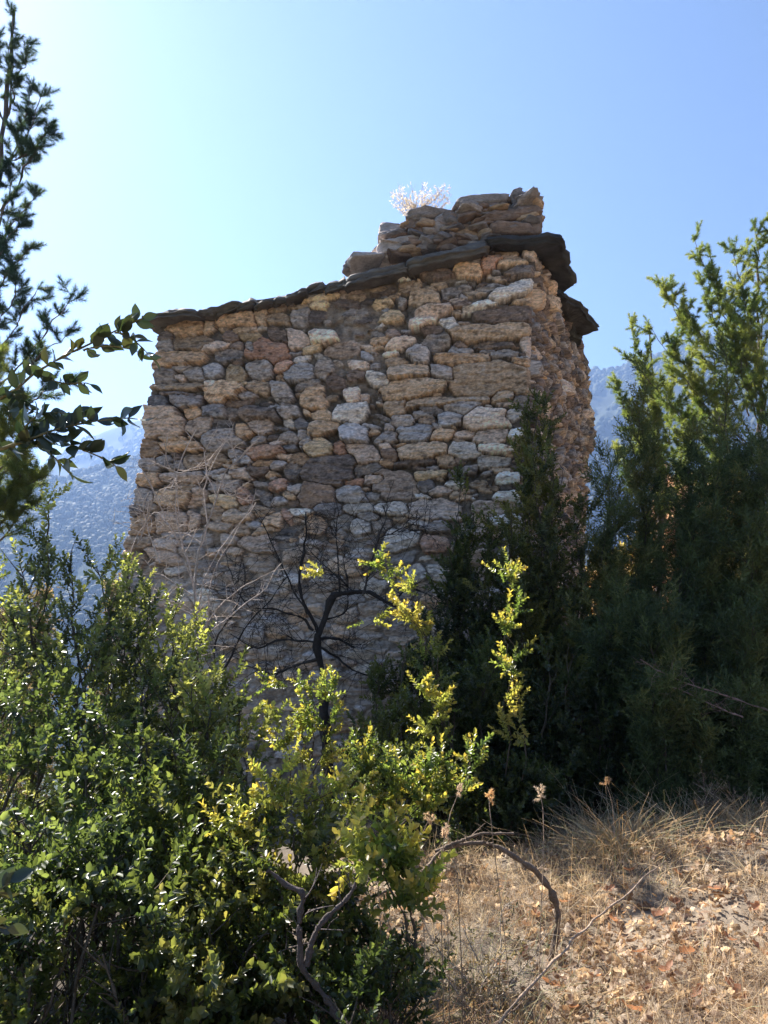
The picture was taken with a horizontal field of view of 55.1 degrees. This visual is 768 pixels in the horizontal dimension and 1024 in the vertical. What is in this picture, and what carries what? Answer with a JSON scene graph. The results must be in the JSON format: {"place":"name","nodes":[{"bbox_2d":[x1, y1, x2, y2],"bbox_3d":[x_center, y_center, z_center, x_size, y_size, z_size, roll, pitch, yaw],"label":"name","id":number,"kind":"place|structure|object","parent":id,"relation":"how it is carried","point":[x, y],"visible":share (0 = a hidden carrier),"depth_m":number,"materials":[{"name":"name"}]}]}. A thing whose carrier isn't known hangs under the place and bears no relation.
{"place":"outdoors","nodes":[
{"label":"outdoors","id":0,"kind":"place"},
{"bbox_2d":[0,468,133,750],"bbox_3d":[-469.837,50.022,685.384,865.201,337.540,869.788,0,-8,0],"label":"valley hillside","id":1,"kind":"structure","parent":0,"point":[82,566],"depth_m":610.69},
{"bbox_2d":[0,454,142,753],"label":"hillside forest","id":2,"kind":"object","parent":1,"relation":"on","point":[88,522],"visible":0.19,"depth_m":666.42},
{"bbox_2d":[40,420,142,475],"bbox_3d":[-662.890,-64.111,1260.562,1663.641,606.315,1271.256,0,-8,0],"label":"ridge hill","id":3,"kind":"structure","parent":0,"point":[110,436],"depth_m":1376.16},
{"bbox_2d":[3,420,144,483],"bbox_3d":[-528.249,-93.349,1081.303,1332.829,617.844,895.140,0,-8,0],"label":"ridge forest","id":4,"kind":"object","parent":3,"relation":"on","point":[138,436],"visible":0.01,"depth_m":1338.99,"materials":[{"name":"blue plant"}]},
{"bbox_2d":[0,0,767,474],"label":"sky","id":5,"kind":"structure","parent":0,"point":[213,153],"materials":[{"name":"blue"}]},
{"bbox_2d":[2,755,767,1023],"bbox_3d":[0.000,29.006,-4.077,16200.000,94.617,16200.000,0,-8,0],"label":"ground","id":6,"kind":"structure","parent":0,"point":[726,914],"depth_m":3.47,"materials":[{"name":"soil"}]},
{"bbox_2d":[0,865,34,935],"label":"box branch","id":7,"kind":"object","parent":6,"relation":"on","point":[9,876],"visible":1,"depth_m":0.94,"materials":[{"name":"green plant"}]},
{"bbox_2d":[0,342,53,540],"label":"pine tree","id":8,"kind":"object","parent":6,"relation":"on","point":[19,486],"visible":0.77,"depth_m":5.21,"materials":[{"name":"green plant"}]},
{"bbox_2d":[0,598,55,810],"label":"autumn tree","id":9,"kind":"object","parent":6,"relation":"on","point":[9,658],"visible":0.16,"depth_m":21.53,"materials":[{"name":"green plant"}]},
{"bbox_2d":[2,580,64,798],"bbox_3d":[-11.214,7.339,23.220,2.765,10.571,2.175,3,-9,-20],"label":"autumn tree","id":10,"kind":"object","parent":6,"relation":"on","point":[53,695],"visible":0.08,"depth_m":23.58,"materials":[{"name":"green plant"}]},
{"bbox_2d":[0,0,91,501],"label":"pine tree","id":11,"kind":"object","parent":6,"relation":"on","point":[30,149],"visible":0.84,"depth_m":6.61,"materials":[{"name":"green plant"}]},
{"bbox_2d":[0,401,155,482],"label":"box branch","id":12,"kind":"object","parent":6,"relation":"on","point":[63,420],"visible":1,"depth_m":1.07,"materials":[{"name":"green plant"}]},
{"bbox_2d":[0,303,160,426],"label":"box branch","id":13,"kind":"object","parent":6,"relation":"on","point":[15,398],"visible":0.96,"depth_m":1.19,"materials":[{"name":"green plant"}]},
{"bbox_2d":[79,572,120,743],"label":"autumn tree","id":14,"kind":"object","parent":6,"relation":"on","point":[119,573],"visible":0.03,"depth_m":21.57,"materials":[{"name":"green plant"}]},
{"bbox_2d":[0,656,237,1023],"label":"box bush","id":15,"kind":"object","parent":6,"relation":"on","point":[77,862],"visible":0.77,"depth_m":2.66,"materials":[{"name":"green plant"}]},
{"bbox_2d":[0,479,242,985],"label":"box bush","id":16,"kind":"object","parent":6,"relation":"on","point":[102,653],"visible":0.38,"depth_m":4.15,"materials":[{"name":"green plant"}]},
{"bbox_2d":[0,775,376,1023],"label":"box bush","id":17,"kind":"object","parent":6,"relation":"on","point":[231,968],"visible":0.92,"depth_m":2.31,"materials":[{"name":"green plant"}]},
{"bbox_2d":[186,745,378,912],"bbox_3d":[-0.353,1.141,2.631,0.647,0.556,0.388,-5,-10,34],"label":"leafy branch","id":18,"kind":"object","parent":17,"relation":"attached to","point":[343,780],"visible":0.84,"depth_m":2.67,"materials":[{"name":"green plant"}]},
{"bbox_2d":[317,726,493,828],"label":"leafy branch","id":19,"kind":"object","parent":17,"relation":"attached to","point":[428,800],"visible":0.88,"depth_m":3.05,"materials":[{"name":"green plant"}]},
{"bbox_2d":[103,624,290,1017],"bbox_3d":[-0.786,1.439,3.368,0.779,1.820,1.220,7,-11,-41],"label":"box bush","id":20,"kind":"object","parent":6,"relation":"on","point":[207,725],"visible":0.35,"depth_m":3.51,"materials":[{"name":"green plant"}]},
{"bbox_2d":[253,664,348,798],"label":"leafy branch","id":21,"kind":"object","parent":20,"relation":"attached to","point":[307,717],"visible":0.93,"depth_m":3.92,"materials":[{"name":"green plant"}]},
{"bbox_2d":[108,415,288,733],"bbox_3d":[-1.439,0.418,5.526,1.400,2.396,0.912,-4,-9,29],"label":"thorn bush","id":22,"kind":"object","parent":6,"relation":"on","point":[181,545],"visible":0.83,"depth_m":5.57,"materials":[{"name":"beige plant"}]},
{"bbox_2d":[183,481,466,803],"bbox_3d":[-0.510,1.316,7.005,2.804,3.198,1.177,0,-8,0],"label":"bare tree","id":23,"kind":"object","parent":6,"relation":"on","point":[317,647],"visible":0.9,"depth_m":7.07,"materials":[{"name":"black plant"}]},
{"bbox_2d":[104,186,599,820],"bbox_3d":[0.079,0.276,9.724,6.578,7.950,3.890,0,-8,0],"label":"stone hut","id":24,"kind":"object","parent":6,"relation":"on","point":[418,346],"visible":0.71,"depth_m":8.44,"materials":[{"name":"stone"}]},
{"bbox_2d":[389,181,451,215],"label":"dry plant","id":25,"kind":"object","parent":24,"relation":"on","point":[409,206],"visible":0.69,"depth_m":8.95,"materials":[{"name":"beige plant"}]},
{"bbox_2d":[280,946,426,1023],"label":"dry scrub","id":26,"kind":"object","parent":6,"relation":"on","point":[322,1021],"visible":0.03,"depth_m":2.68,"materials":[{"name":"brown plant"}]},
{"bbox_2d":[267,859,454,1023],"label":"box bush","id":27,"kind":"object","parent":6,"relation":"on","point":[364,973],"visible":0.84,"depth_m":2.28,"materials":[{"name":"green plant"}]},
{"bbox_2d":[266,863,356,1023],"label":"dead branch","id":28,"kind":"object","parent":27,"relation":"attached to","point":[302,963],"visible":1,"depth_m":2.15,"materials":[{"name":"grey wood"}]},
{"bbox_2d":[328,782,457,947],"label":"leafy branch","id":29,"kind":"object","parent":27,"relation":"attached to","point":[399,853],"visible":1,"depth_m":2.35,"materials":[{"name":"green plant"}]},
{"bbox_2d":[378,876,384,1019],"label":"dried flower","id":30,"kind":"object","parent":6,"relation":"on","point":[380,931],"visible":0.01,"depth_m":2.64,"materials":[{"name":"brown plant"}]},
{"bbox_2d":[359,998,410,1023],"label":"dry scrub","id":31,"kind":"object","parent":6,"relation":"on","point":[387,1016],"visible":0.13,"depth_m":2.47,"materials":[{"name":"brown plant"}]},
{"bbox_2d":[319,921,492,1023],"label":"grass tuft","id":32,"kind":"object","parent":6,"relation":"on","point":[433,1002],"visible":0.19,"depth_m":2.85,"materials":[{"name":"beige plant"}]},
{"bbox_2d":[276,955,555,1023],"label":"grass tuft","id":33,"kind":"object","parent":6,"relation":"on","point":[457,1005],"visible":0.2,"depth_m":2.75,"materials":[{"name":"beige plant"}]},
{"bbox_2d":[329,460,504,815],"bbox_3d":[0.419,1.069,6.393,1.626,3.257,1.080,8,-11,-43],"label":"box tree","id":34,"kind":"object","parent":6,"relation":"on","point":[458,564],"visible":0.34,"depth_m":6.53,"materials":[{"name":"green plant"}]},
{"bbox_2d":[280,720,571,871],"bbox_3d":[0.304,1.913,4.909,1.954,1.105,0.989,0,-8,0],"label":"box thicket","id":35,"kind":"object","parent":6,"relation":"on","point":[513,801],"visible":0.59,"depth_m":4.72,"materials":[{"name":"green plant"}]},
{"bbox_2d":[405,671,456,756],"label":"leafy branch","id":36,"kind":"object","parent":35,"relation":"attached to","point":[424,687],"visible":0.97,"depth_m":4.74,"materials":[{"name":"green plant"}]},
{"bbox_2d":[481,546,537,780],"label":"leafy branch","id":37,"kind":"object","parent":35,"relation":"attached to","point":[507,625],"visible":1,"depth_m":4.76,"materials":[{"name":"green plant"}]},
{"bbox_2d":[421,812,435,1019],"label":"dried flower","id":38,"kind":"object","parent":6,"relation":"on","point":[430,820],"visible":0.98,"depth_m":2.65,"materials":[{"name":"brown plant"}]},
{"bbox_2d":[430,896,449,1023],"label":"dried flower","id":39,"kind":"object","parent":6,"relation":"on","point":[440,900],"visible":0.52,"depth_m":2.52,"materials":[{"name":"brown plant"}]},
{"bbox_2d":[441,822,462,1023],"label":"dried flower","id":40,"kind":"object","parent":6,"relation":"on","point":[443,830],"visible":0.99,"depth_m":2.63,"materials":[{"name":"brown plant"}]},
{"bbox_2d":[441,781,462,1023],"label":"dried flower","id":41,"kind":"object","parent":6,"relation":"on","point":[459,786],"visible":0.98,"depth_m":2.63,"materials":[{"name":"brown plant"}]},
{"bbox_2d":[361,962,552,1023],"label":"dry scrub","id":42,"kind":"object","parent":6,"relation":"on","point":[471,1015],"visible":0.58,"depth_m":2.62,"materials":[{"name":"beige plant"}]},
{"bbox_2d":[356,824,560,961],"bbox_3d":[0.280,1.685,3.132,1.055,0.664,0.107,3,-8,-18],"label":"dead branch","id":43,"kind":"object","parent":6,"relation":"on","point":[552,896],"visible":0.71,"depth_m":3.25,"materials":[{"name":"brown wood"}]},
{"bbox_2d":[371,888,562,1023],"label":"dry scrub","id":44,"kind":"object","parent":6,"relation":"on","point":[489,962],"visible":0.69,"depth_m":2.96,"materials":[{"name":"beige plant"}]},
{"bbox_2d":[352,623,642,832],"bbox_3d":[0.890,1.750,5.828,2.278,1.726,1.385,0,-8,0],"label":"box thicket","id":45,"kind":"object","parent":6,"relation":"on","point":[478,685],"visible":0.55,"depth_m":5.52,"materials":[{"name":"green plant"}]},
{"bbox_2d":[300,541,461,753],"bbox_3d":[0.022,0.958,5.094,1.184,1.483,0.395,4,-9,-26],"label":"leafy branch","id":46,"kind":"object","parent":45,"relation":"attached to","point":[416,620],"visible":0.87,"depth_m":5.18,"materials":[{"name":"green plant"}]},
{"bbox_2d":[485,788,509,1023],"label":"dried flower","id":47,"kind":"object","parent":6,"relation":"on","point":[489,793],"visible":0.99,"depth_m":2.81,"materials":[{"name":"brown plant"}]},
{"bbox_2d":[453,386,603,807],"bbox_3d":[1.323,0.647,6.529,1.233,3.987,1.470,-8,-11,44],"label":"box tree","id":48,"kind":"object","parent":6,"relation":"on","point":[545,602],"visible":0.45,"depth_m":6.54,"materials":[{"name":"green plant"}]},
{"bbox_2d":[429,960,628,1023],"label":"grass tuft","id":49,"kind":"object","parent":6,"relation":"on","point":[526,1017],"visible":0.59,"depth_m":2.83,"materials":[{"name":"beige plant"}]},
{"bbox_2d":[294,793,767,1023],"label":"straw litter","id":50,"kind":"object","parent":6,"relation":"on","point":[662,998],"visible":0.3,"depth_m":3.49,"materials":[{"name":"beige plant"}]},
{"bbox_2d":[498,859,664,1023],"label":"dead branch","id":51,"kind":"object","parent":50,"relation":"on","point":[529,987],"visible":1,"depth_m":2.50,"materials":[{"name":"wood"}]},
{"bbox_2d":[601,884,614,890],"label":"fallen leaf","id":52,"kind":"object","parent":50,"relation":"on","point":[609,888],"visible":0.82,"depth_m":3.65,"materials":[{"name":"beige plant"}]},
{"bbox_2d":[640,983,652,990],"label":"fallen leaf","id":53,"kind":"object","parent":50,"relation":"on","point":[646,987],"visible":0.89,"depth_m":2.75,"materials":[{"name":"brown plant"}]},
{"bbox_2d":[651,907,667,916],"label":"fallen leaf","id":54,"kind":"object","parent":50,"relation":"on","point":[658,912],"visible":0.87,"depth_m":3.33,"materials":[{"name":"brown plant"}]},
{"bbox_2d":[668,896,680,903],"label":"fallen leaf","id":55,"kind":"object","parent":50,"relation":"on","point":[675,900],"visible":0.96,"depth_m":3.45,"materials":[{"name":"brown plant"}]},
{"bbox_2d":[690,983,702,996],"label":"fallen leaf","id":56,"kind":"object","parent":50,"relation":"on","point":[700,988],"visible":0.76,"depth_m":2.71,"materials":[{"name":"brown plant"}]},
{"bbox_2d":[705,846,711,853],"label":"fallen leaf","id":57,"kind":"object","parent":50,"relation":"on","point":[707,848],"visible":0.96,"depth_m":3.75,"materials":[{"name":"brown plant"}]},
{"bbox_2d":[724,930,734,939],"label":"fallen leaf","id":58,"kind":"object","parent":50,"relation":"on","point":[727,936],"visible":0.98,"depth_m":3.05,"materials":[{"name":"brown plant"}]},
{"bbox_2d":[725,976,746,998],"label":"fallen leaf","id":59,"kind":"object","parent":50,"relation":"on","point":[736,985],"visible":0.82,"depth_m":2.69,"materials":[{"name":"brown plant"}]},
{"bbox_2d":[752,940,767,954],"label":"fallen leaf","id":60,"kind":"object","parent":50,"relation":"on","point":[757,945],"visible":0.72,"depth_m":2.97,"materials":[{"name":"brown plant"}]},
{"bbox_2d":[533,784,545,1022],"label":"dried flower","id":61,"kind":"object","parent":6,"relation":"on","point":[540,795],"visible":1,"depth_m":2.82,"materials":[{"name":"brown plant"}]},
{"bbox_2d":[330,792,767,1023],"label":"leaf litter","id":62,"kind":"object","parent":6,"relation":"on","point":[717,925],"visible":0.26,"depth_m":3.26,"materials":[{"name":"brown plant"}]},
{"bbox_2d":[519,944,527,954],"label":"fallen leaf","id":63,"kind":"object","parent":62,"relation":"on","point":[526,948],"visible":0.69,"depth_m":3.24,"materials":[{"name":"brown plant"}]},
{"bbox_2d":[532,906,542,914],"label":"fallen leaf","id":64,"kind":"object","parent":62,"relation":"on","point":[535,911],"visible":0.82,"depth_m":3.54,"materials":[{"name":"brown plant"}]},
{"bbox_2d":[542,976,559,985],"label":"fallen leaf","id":65,"kind":"object","parent":62,"relation":"on","point":[546,979],"visible":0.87,"depth_m":2.96,"materials":[{"name":"brown plant"}]},
{"bbox_2d":[568,1003,581,1008],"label":"fallen leaf","id":66,"kind":"object","parent":62,"relation":"on","point":[572,1006],"visible":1,"depth_m":2.78,"materials":[{"name":"brown plant"}]},
{"bbox_2d":[609,913,618,920],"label":"fallen leaf","id":67,"kind":"object","parent":62,"relation":"on","point":[612,918],"visible":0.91,"depth_m":3.35,"materials":[{"name":"brown plant"}]},
{"bbox_2d":[621,999,641,1010],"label":"fallen leaf","id":68,"kind":"object","parent":62,"relation":"on","point":[633,1007],"visible":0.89,"depth_m":2.66,"materials":[{"name":"orange plant"}]},
{"bbox_2d":[631,947,646,951],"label":"fallen leaf","id":69,"kind":"object","parent":62,"relation":"on","point":[640,950],"visible":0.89,"depth_m":3.04,"materials":[{"name":"brown plant"}]},
{"bbox_2d":[657,960,672,970],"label":"fallen leaf","id":70,"kind":"object","parent":62,"relation":"on","point":[667,966],"visible":0.93,"depth_m":2.86,"materials":[{"name":"brown plant"}]},
{"bbox_2d":[679,944,694,953],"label":"fallen leaf","id":71,"kind":"object","parent":62,"relation":"on","point":[690,949],"visible":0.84,"depth_m":2.99,"materials":[{"name":"brown plant"}]},
{"bbox_2d":[708,885,724,888],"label":"fallen leaf","id":72,"kind":"object","parent":62,"relation":"on","point":[715,887],"visible":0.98,"depth_m":3.45,"materials":[{"name":"orange plant"}]},
{"bbox_2d":[749,901,759,910],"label":"fallen leaf","id":73,"kind":"object","parent":62,"relation":"on","point":[755,905],"visible":0.96,"depth_m":3.27,"materials":[{"name":"brown plant"}]},
{"bbox_2d":[388,862,765,1023],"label":"grass tuft","id":74,"kind":"object","parent":6,"relation":"on","point":[467,986],"visible":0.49,"depth_m":3.07,"materials":[{"name":"beige plant"}]},
{"bbox_2d":[433,761,750,859],"bbox_3d":[1.425,1.983,4.988,1.862,0.796,2.164,-5,-9,32],"label":"grass tuft","id":75,"kind":"object","parent":6,"relation":"on","point":[643,810],"visible":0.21,"depth_m":4.82,"materials":[{"name":"beige plant"}]},
{"bbox_2d":[437,781,767,931],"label":"grass tuft","id":76,"kind":"object","parent":6,"relation":"on","point":[604,835],"visible":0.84,"depth_m":4.02,"materials":[{"name":"beige plant"}]},
{"bbox_2d":[599,776,614,834],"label":"dried flower","id":77,"kind":"object","parent":6,"relation":"on","point":[608,780],"visible":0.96,"depth_m":4.03,"materials":[{"name":"brown plant"}]},
{"bbox_2d":[560,352,680,684],"bbox_3d":[2.196,0.480,6.575,1.340,4.217,1.012,4,-9,-25],"label":"juniper","id":78,"kind":"object","parent":6,"relation":"on","point":[615,561],"visible":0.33,"depth_m":6.59,"materials":[{"name":"green plant"}]},
{"bbox_2d":[606,311,699,598],"bbox_3d":[4.629,-0.179,12.438,1.674,6.686,0.687,0,-8,0],"label":"pine tree","id":79,"kind":"object","parent":6,"relation":"on","point":[658,409],"visible":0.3,"depth_m":12.61,"materials":[{"name":"green plant"}]},
{"bbox_2d":[558,765,764,832],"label":"grass tuft","id":80,"kind":"object","parent":6,"relation":"on","point":[635,805],"visible":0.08,"depth_m":4.98,"materials":[{"name":"beige plant"}]},
{"bbox_2d":[564,572,767,827],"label":"juniper","id":81,"kind":"object","parent":6,"relation":"on","point":[646,636],"visible":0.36,"depth_m":5.63,"materials":[{"name":"green plant"}]},
{"bbox_2d":[632,476,720,609],"bbox_3d":[5.982,1.196,15.089,1.826,4.413,1.999,0,-8,0],"label":"autumn tree","id":82,"kind":"object","parent":6,"relation":"on","point":[667,516],"visible":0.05,"depth_m":14.87,"materials":[{"name":"green plant"}]},
{"bbox_2d":[591,780,767,839],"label":"grass tuft","id":83,"kind":"object","parent":6,"relation":"on","point":[689,819],"visible":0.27,"depth_m":4.42,"materials":[{"name":"beige plant"}]},
{"bbox_2d":[596,649,767,830],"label":"juniper","id":84,"kind":"object","parent":6,"relation":"on","point":[683,760],"visible":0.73,"depth_m":5.11,"materials":[{"name":"green plant"}]},
{"bbox_2d":[636,657,767,726],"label":"dead branch","id":85,"kind":"object","parent":84,"relation":"on","point":[732,697],"visible":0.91,"depth_m":5.07,"materials":[{"name":"brown wood"}]},
{"bbox_2d":[613,212,767,536],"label":"tree","id":86,"kind":"object","parent":6,"relation":"on","point":[744,344],"visible":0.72,"depth_m":11.33,"materials":[{"name":"green plant"}]},
{"bbox_2d":[625,412,762,796],"bbox_3d":[2.713,0.762,6.334,1.032,3.529,1.260,-6,-10,35],"label":"juniper","id":87,"kind":"object","parent":6,"relation":"on","point":[702,567],"visible":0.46,"depth_m":6.25,"materials":[{"name":"green plant"}]},
{"bbox_2d":[631,782,767,839],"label":"grass tuft","id":88,"kind":"object","parent":6,"relation":"on","point":[761,820],"visible":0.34,"depth_m":4.38,"materials":[{"name":"beige plant"}]},
{"bbox_2d":[658,328,767,800],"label":"juniper","id":89,"kind":"object","parent":6,"relation":"on","point":[750,513],"visible":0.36,"depth_m":6.35,"materials":[{"name":"green plant"}]},
{"bbox_2d":[686,756,767,831],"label":"dry scrub","id":90,"kind":"object","parent":6,"relation":"on","point":[713,802],"visible":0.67,"depth_m":4.49,"materials":[{"name":"brown plant"}]},
{"bbox_2d":[686,474,767,591],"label":"autumn tree","id":91,"kind":"object","parent":6,"relation":"on","point":[726,530],"visible":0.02,"depth_m":15.62,"materials":[{"name":"green plant"}]},
{"bbox_2d":[585,327,767,545],"bbox_3d":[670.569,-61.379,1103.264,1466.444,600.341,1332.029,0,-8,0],"label":"mountain","id":92,"kind":"structure","parent":0,"point":[602,401],"depth_m":1137.99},
{"bbox_2d":[585,317,767,571],"bbox_3d":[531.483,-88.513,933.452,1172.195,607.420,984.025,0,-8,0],"label":"mountain forest","id":93,"kind":"object","parent":92,"relation":"on","point":[599,376],"visible":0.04,"depth_m":1107.25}
]}

